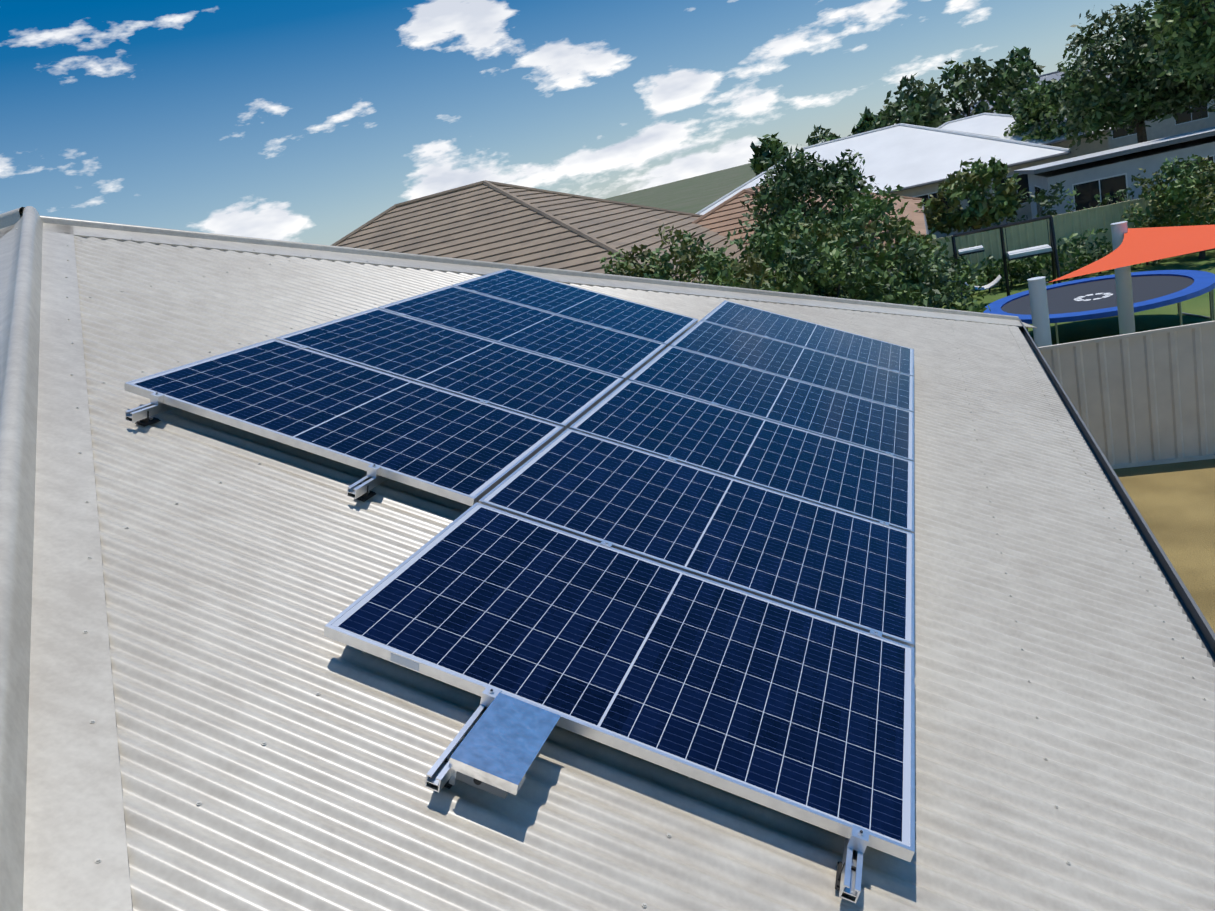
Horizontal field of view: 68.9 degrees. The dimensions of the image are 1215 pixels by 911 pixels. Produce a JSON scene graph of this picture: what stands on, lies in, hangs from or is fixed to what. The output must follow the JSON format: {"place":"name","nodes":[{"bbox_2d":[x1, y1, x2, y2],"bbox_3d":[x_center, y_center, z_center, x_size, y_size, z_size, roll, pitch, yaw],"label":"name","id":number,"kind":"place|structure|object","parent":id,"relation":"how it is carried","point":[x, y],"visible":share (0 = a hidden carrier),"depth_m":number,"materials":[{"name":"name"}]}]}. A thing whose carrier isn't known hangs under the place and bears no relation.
{"place":"outdoors","nodes":[
{"label":"outdoors","id":0,"kind":"place"},
{"bbox_2d":[0,0,1159,244],"label":"sky","id":1,"kind":"structure","parent":0,"point":[303,121],"materials":[{"name":"blue"}]},
{"bbox_2d":[606,112,959,213],"bbox_3d":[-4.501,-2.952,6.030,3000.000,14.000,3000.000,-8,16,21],"label":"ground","id":2,"kind":"structure","parent":0,"point":[695,194],"depth_m":229.34,"materials":[{"name":"green plant"}]},
{"bbox_2d":[330,180,775,282],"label":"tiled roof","id":3,"kind":"structure","parent":2,"relation":"on","point":[491,221],"depth_m":23.39,"materials":[{"name":"tile"}]},
{"bbox_2d":[600,244,682,280],"bbox_3d":[0.796,-1.738,16.272,2.414,4.195,2.372,-8,16,21],"label":"bush","id":4,"kind":"object","parent":2,"relation":"on","point":[624,268],"visible":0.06,"depth_m":15.85,"materials":[{"name":"green plant"}]},
{"bbox_2d":[639,222,746,285],"bbox_3d":[1.689,-1.916,15.616,2.226,4.463,2.404,-8,16,21],"label":"bush","id":5,"kind":"object","parent":2,"relation":"on","point":[686,266],"visible":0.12,"depth_m":15.17,"materials":[{"name":"green plant"}]},
{"bbox_2d":[697,247,789,291],"bbox_3d":[2.314,-1.554,14.874,1.893,3.878,2.087,-8,16,21],"label":"bush","id":6,"kind":"object","parent":2,"relation":"on","point":[755,274],"visible":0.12,"depth_m":14.18,"materials":[{"name":"green plant"}]},
{"bbox_2d":[749,132,789,175],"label":"tree","id":7,"kind":"object","parent":2,"relation":"on","point":[769,147],"visible":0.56,"depth_m":74.87,"materials":[{"name":"green plant"}]},
{"bbox_2d":[713,204,859,298],"bbox_3d":[3.491,-2.404,16.343,3.080,4.220,2.217,-19,15,-20],"label":"bush","id":8,"kind":"object","parent":2,"relation":"on","point":[774,243],"visible":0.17,"depth_m":15.82,"materials":[{"name":"green plant"}]},
{"bbox_2d":[692,184,929,303],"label":"house","id":9,"kind":"structure","parent":2,"relation":"on","point":[723,218],"depth_m":26.47,"materials":[{"name":"tile"}]},
{"bbox_2d":[740,144,888,266],"bbox_3d":[5.522,-5.308,22.994,3.665,5.455,3.372,-16,15,-10],"label":"tree","id":10,"kind":"object","parent":2,"relation":"on","point":[794,179],"visible":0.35,"depth_m":21.87,"materials":[{"name":"green plant"}]},
{"bbox_2d":[806,124,840,145],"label":"tree","id":11,"kind":"object","parent":2,"relation":"on","point":[825,137],"visible":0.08,"depth_m":56.84,"materials":[{"name":"green plant"}]},
{"bbox_2d":[769,228,912,303],"bbox_3d":[4.009,-1.994,15.066,2.527,3.857,2.164,-15,15,-5],"label":"bush","id":12,"kind":"object","parent":2,"relation":"on","point":[817,262],"visible":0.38,"depth_m":14.41,"materials":[{"name":"green plant"}]},
{"bbox_2d":[848,106,877,135],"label":"tree","id":13,"kind":"object","parent":2,"relation":"on","point":[867,120],"visible":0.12,"depth_m":64.03,"materials":[{"name":"green plant"}]},
{"bbox_2d":[695,123,1070,238],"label":"house","id":14,"kind":"structure","parent":2,"relation":"on","point":[917,161],"depth_m":41.28,"materials":[{"name":"white painted metal"}]},
{"bbox_2d":[864,92,925,130],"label":"tree","id":15,"kind":"object","parent":2,"relation":"on","point":[886,118],"visible":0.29,"depth_m":55.88,"materials":[{"name":"green plant"}]},
{"bbox_2d":[884,73,951,127],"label":"tree","id":16,"kind":"object","parent":2,"relation":"on","point":[934,105],"visible":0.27,"depth_m":57.31,"materials":[{"name":"green plant"}]},
{"bbox_2d":[915,86,946,126],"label":"tree","id":17,"kind":"object","parent":2,"relation":"on","point":[931,120],"visible":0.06,"depth_m":85.50,"materials":[{"name":"green plant"}]},
{"bbox_2d":[925,56,1009,124],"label":"tree","id":18,"kind":"object","parent":2,"relation":"on","point":[957,83],"visible":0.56,"depth_m":57.63,"materials":[{"name":"green plant"}]},
{"bbox_2d":[914,157,1021,235],"bbox_3d":[12.009,-7.789,29.447,3.344,4.010,3.363,-8,16,21],"label":"frangipani tree","id":19,"kind":"object","parent":2,"relation":"on","point":[980,211],"visible":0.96,"depth_m":28.36,"materials":[{"name":"green plant"}]},
{"bbox_2d":[978,59,1040,114],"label":"tree","id":20,"kind":"object","parent":2,"relation":"on","point":[1012,80],"visible":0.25,"depth_m":55.90,"materials":[{"name":"green plant"}]},
{"bbox_2d":[994,46,1045,77],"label":"tree","id":21,"kind":"object","parent":2,"relation":"on","point":[1013,59],"visible":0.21,"depth_m":78.58,"materials":[{"name":"green plant"}]},
{"bbox_2d":[937,113,1120,160],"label":"house","id":22,"kind":"structure","parent":2,"relation":"on","point":[992,124],"depth_m":48.30,"materials":[{"name":"white painted metal"}]},
{"bbox_2d":[1003,72,1114,145],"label":"gum tree","id":23,"kind":"object","parent":2,"relation":"on","point":[1042,101],"visible":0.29,"depth_m":46.10,"materials":[{"name":"green plant"}]},
{"bbox_2d":[1006,174,1151,223],"bbox_3d":[14.985,-7.495,28.270,4.405,2.691,1.821,-8,16,21],"label":"hedge","id":24,"kind":"object","parent":2,"relation":"on","point":[1040,196],"visible":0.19,"depth_m":28.13,"materials":[{"name":"green plant"}]},
{"bbox_2d":[961,70,1214,149],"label":"house","id":25,"kind":"structure","parent":2,"relation":"on","point":[1184,123],"depth_m":56.66,"materials":[{"name":"white"}]},
{"bbox_2d":[1014,127,1214,218],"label":"house","id":26,"kind":"structure","parent":2,"relation":"on","point":[1101,174],"depth_m":30.84,"materials":[{"name":"grey"}]},
{"bbox_2d":[1038,321,1214,468],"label":"side fence","id":27,"kind":"object","parent":2,"relation":"on","point":[1143,398],"visible":0.04,"depth_m":11.65,"materials":[{"name":"beige metal"}]},
{"bbox_2d":[1050,1,1214,149],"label":"gum tree","id":28,"kind":"object","parent":2,"relation":"on","point":[1143,97],"visible":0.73,"depth_m":37.77,"materials":[{"name":"green plant"}]},
{"bbox_2d":[1123,8,1174,77],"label":"tree","id":29,"kind":"object","parent":2,"relation":"on","point":[1154,62],"depth_m":57.54,"materials":[{"name":"green plant"}]},
{"bbox_2d":[1135,0,1214,90],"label":"gum tree","id":30,"kind":"object","parent":2,"relation":"on","point":[1189,39],"visible":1,"depth_m":31.88,"materials":[{"name":"green plant"}]},
{"bbox_2d":[1154,0,1204,11],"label":"gum tree","id":31,"kind":"object","parent":2,"relation":"on","point":[1169,3],"depth_m":39.36,"materials":[{"name":"green plant"}]},
{"bbox_2d":[942,248,1214,344],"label":"neighbour lawn","id":32,"kind":"structure","parent":0,"point":[1167,316],"depth_m":20.22,"materials":[{"name":"green plant"}]},
{"bbox_2d":[817,184,949,298],"bbox_3d":[5.181,-2.924,16.814,2.663,4.215,2.539,-8,16,21],"label":"garden tree","id":33,"kind":"object","parent":32,"relation":"on","point":[898,232],"visible":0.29,"depth_m":15.99,"materials":[{"name":"green plant"}]},
{"bbox_2d":[871,241,990,312],"bbox_3d":[5.218,-1.837,14.404,2.013,3.368,1.957,-8,16,21],"label":"bush","id":34,"kind":"object","parent":32,"relation":"on","point":[949,277],"visible":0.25,"depth_m":13.85,"materials":[{"name":"green plant"}]},
{"bbox_2d":[951,215,1060,304],"bbox_3d":[11.144,-5.376,24.843,2.600,2.157,1.500,-8,16,21],"label":"swing set","id":35,"kind":"object","parent":32,"relation":"on","point":[1030,252],"visible":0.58,"depth_m":24.63,"materials":[{"name":"black"}]},
{"bbox_2d":[924,228,1162,299],"bbox_3d":[12.507,-5.713,26.665,7.158,1.524,1.447,-8,16,21],"label":"bush","id":36,"kind":"object","parent":32,"relation":"on","point":[1022,270],"visible":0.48,"depth_m":26.39,"materials":[{"name":"green plant"}]},
{"bbox_2d":[911,184,1214,294],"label":"fence","id":37,"kind":"object","parent":32,"relation":"on","point":[1035,233],"visible":0.25,"depth_m":27.04,"materials":[{"name":"green metal"}]},
{"bbox_2d":[984,270,1214,343],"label":"trampoline","id":38,"kind":"object","parent":32,"relation":"on","point":[1084,299],"visible":0.65,"depth_m":18.34,"materials":[{"name":"blue"}]},
{"bbox_2d":[1027,221,1214,346],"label":"shade sail","id":39,"kind":"object","parent":32,"relation":"on","point":[1132,246],"visible":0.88,"depth_m":13.25,"materials":[{"name":"orange fabric"}]},
{"bbox_2d":[1122,154,1214,258],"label":"tree","id":40,"kind":"object","parent":32,"relation":"on","point":[1182,189],"visible":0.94,"depth_m":24.09,"materials":[{"name":"green plant"}]},
{"bbox_2d":[1113,459,1214,632],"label":"dry yard grass","id":41,"kind":"structure","parent":0,"point":[1174,503],"depth_m":10.34,"materials":[{"name":"yellow plant"}]},
{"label":"house walls","id":42,"kind":"object","parent":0,"visible":0},
{"bbox_2d":[74,235,1214,910],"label":"corrugated roof sheets","id":43,"kind":"object","parent":42,"relation":"on","point":[238,587],"visible":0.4,"depth_m":2.77,"materials":[{"name":"metal"}]},
{"bbox_2d":[0,207,24,237],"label":"ridge capping","id":44,"kind":"object","parent":43,"relation":"on","point":[8,219],"visible":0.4,"depth_m":6.34,"materials":[{"name":"white metal"}]},
{"bbox_2d":[0,206,131,910],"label":"hip capping","id":45,"kind":"object","parent":43,"relation":"on","point":[62,824],"visible":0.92,"depth_m":2.51,"materials":[{"name":"metal"}]},
{"bbox_2d":[125,290,898,902],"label":"mounting rails","id":46,"kind":"object","parent":43,"relation":"on","point":[849,876],"visible":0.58,"depth_m":2.32,"materials":[{"name":"metal"}]},
{"bbox_2d":[124,339,563,505],"bbox_3d":[-1.159,-0.212,4.112,1.690,0.035,0.992,17,23,13],"label":"solar panel","id":47,"kind":"object","parent":46,"relation":"on","point":[456,447],"visible":0.94,"depth_m":4.00,"materials":[{"name":"photovoltaic silicon cells"},{"name":"glass"},{"name":"aluminium"}]},
{"bbox_2d":[275,308,623,431],"bbox_3d":[-0.845,-0.528,5.021,1.690,0.035,0.992,17,23,13],"label":"solar panel","id":48,"kind":"object","parent":46,"relation":"on","point":[565,395],"visible":0.9,"depth_m":4.94,"materials":[{"name":"photovoltaic silicon cells"},{"name":"glass"},{"name":"aluminium"}]},
{"bbox_2d":[448,692,560,798],"bbox_3d":[-0.212,0.715,2.456,0.187,0.121,0.650,17,23,13],"label":"rooftop isolator shroud","id":49,"kind":"object","parent":46,"relation":"attached to","point":[497,750],"visible":0.92,"depth_m":2.23,"materials":[{"name":"silver metal"}]},
{"bbox_2d":[378,285,666,382],"bbox_3d":[-0.531,-0.844,5.929,1.690,0.035,0.992,17,23,13],"label":"solar panel","id":50,"kind":"object","parent":46,"relation":"on","point":[625,356],"visible":0.88,"depth_m":5.86,"materials":[{"name":"photovoltaic silicon cells"},{"name":"glass"},{"name":"aluminium"}]},
{"bbox_2d":[452,269,697,347],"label":"solar panel","id":51,"kind":"object","parent":46,"relation":"on","point":[667,328],"visible":0.79,"depth_m":6.78,"materials":[{"name":"photovoltaic silicon cells"},{"name":"glass"},{"name":"aluminium"}]},
{"bbox_2d":[324,502,914,861],"bbox_3d":[0.121,0.596,2.824,1.690,0.035,0.992,17,23,13],"label":"solar panel","id":52,"kind":"object","parent":46,"relation":"on","point":[804,716],"visible":1,"depth_m":2.69,"materials":[{"name":"photovoltaic silicon cells"},{"name":"glass"},{"name":"aluminium"}]},
{"bbox_2d":[390,653,418,670],"bbox_3d":[-0.574,0.585,2.507,0.090,0.024,0.001,17,23,13],"label":"label sticker","id":53,"kind":"object","parent":52,"relation":"attached to","point":[404,662],"visible":1,"depth_m":2.51,"materials":[{"name":"white paper"}]},
{"bbox_2d":[479,428,913,646],"bbox_3d":[0.434,0.279,3.733,1.690,0.035,0.992,17,23,13],"label":"solar panel","id":54,"kind":"object","parent":46,"relation":"on","point":[850,570],"visible":0.81,"depth_m":3.63,"materials":[{"name":"photovoltaic glass"},{"name":"silicon solar cells"},{"name":"aluminium"}]},
{"bbox_2d":[569,380,913,532],"bbox_3d":[0.748,-0.037,4.641,1.690,0.035,0.992,17,23,13],"label":"solar panel","id":55,"kind":"object","parent":46,"relation":"on","point":[858,481],"visible":0.83,"depth_m":4.56,"materials":[{"name":"photovoltaic glass"},{"name":"silicon solar cells"},{"name":"aluminium"}]},
{"bbox_2d":[628,345,913,461],"bbox_3d":[1.062,-0.353,5.550,1.690,0.035,0.992,17,23,13],"label":"solar panel","id":56,"kind":"object","parent":46,"relation":"on","point":[858,421],"visible":0.83,"depth_m":5.48,"materials":[{"name":"photovoltaic glass"},{"name":"silicon solar cells"},{"name":"aluminium"}]},
{"bbox_2d":[670,320,913,411],"bbox_3d":[1.376,-0.670,6.459,1.690,0.035,0.992,17,23,13],"label":"solar panel","id":57,"kind":"object","parent":46,"relation":"on","point":[827,371],"visible":0.9,"depth_m":6.40,"materials":[{"name":"photovoltaic silicon cells"},{"name":"glass"},{"name":"aluminium"}]},
{"bbox_2d":[701,300,913,375],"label":"solar panel","id":58,"kind":"object","parent":46,"relation":"on","point":[835,342],"visible":0.9,"depth_m":7.32,"materials":[{"name":"photovoltaic glass"},{"name":"silicon solar cells"},{"name":"aluminium"}]},
{"bbox_2d":[16,214,1036,328],"bbox_3d":[0.406,-1.648,8.619,9.790,3.352,0.594,-19,16,-22],"label":"ridge cap","id":59,"kind":"object","parent":43,"relation":"on","point":[125,232],"visible":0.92,"depth_m":7.71,"materials":[{"name":"beige metal"}]},
{"bbox_2d":[64,232,1205,907],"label":"roof screws","id":60,"kind":"object","parent":43,"relation":"on","point":[98,860],"visible":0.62,"depth_m":3.42,"materials":[{"name":"beige"}]},
{"bbox_2d":[1018,318,1214,666],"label":"gutter fascia","id":61,"kind":"structure","parent":42,"relation":"on","point":[1198,621],"depth_m":5.08,"materials":[{"name":"black metal"}]}
]}

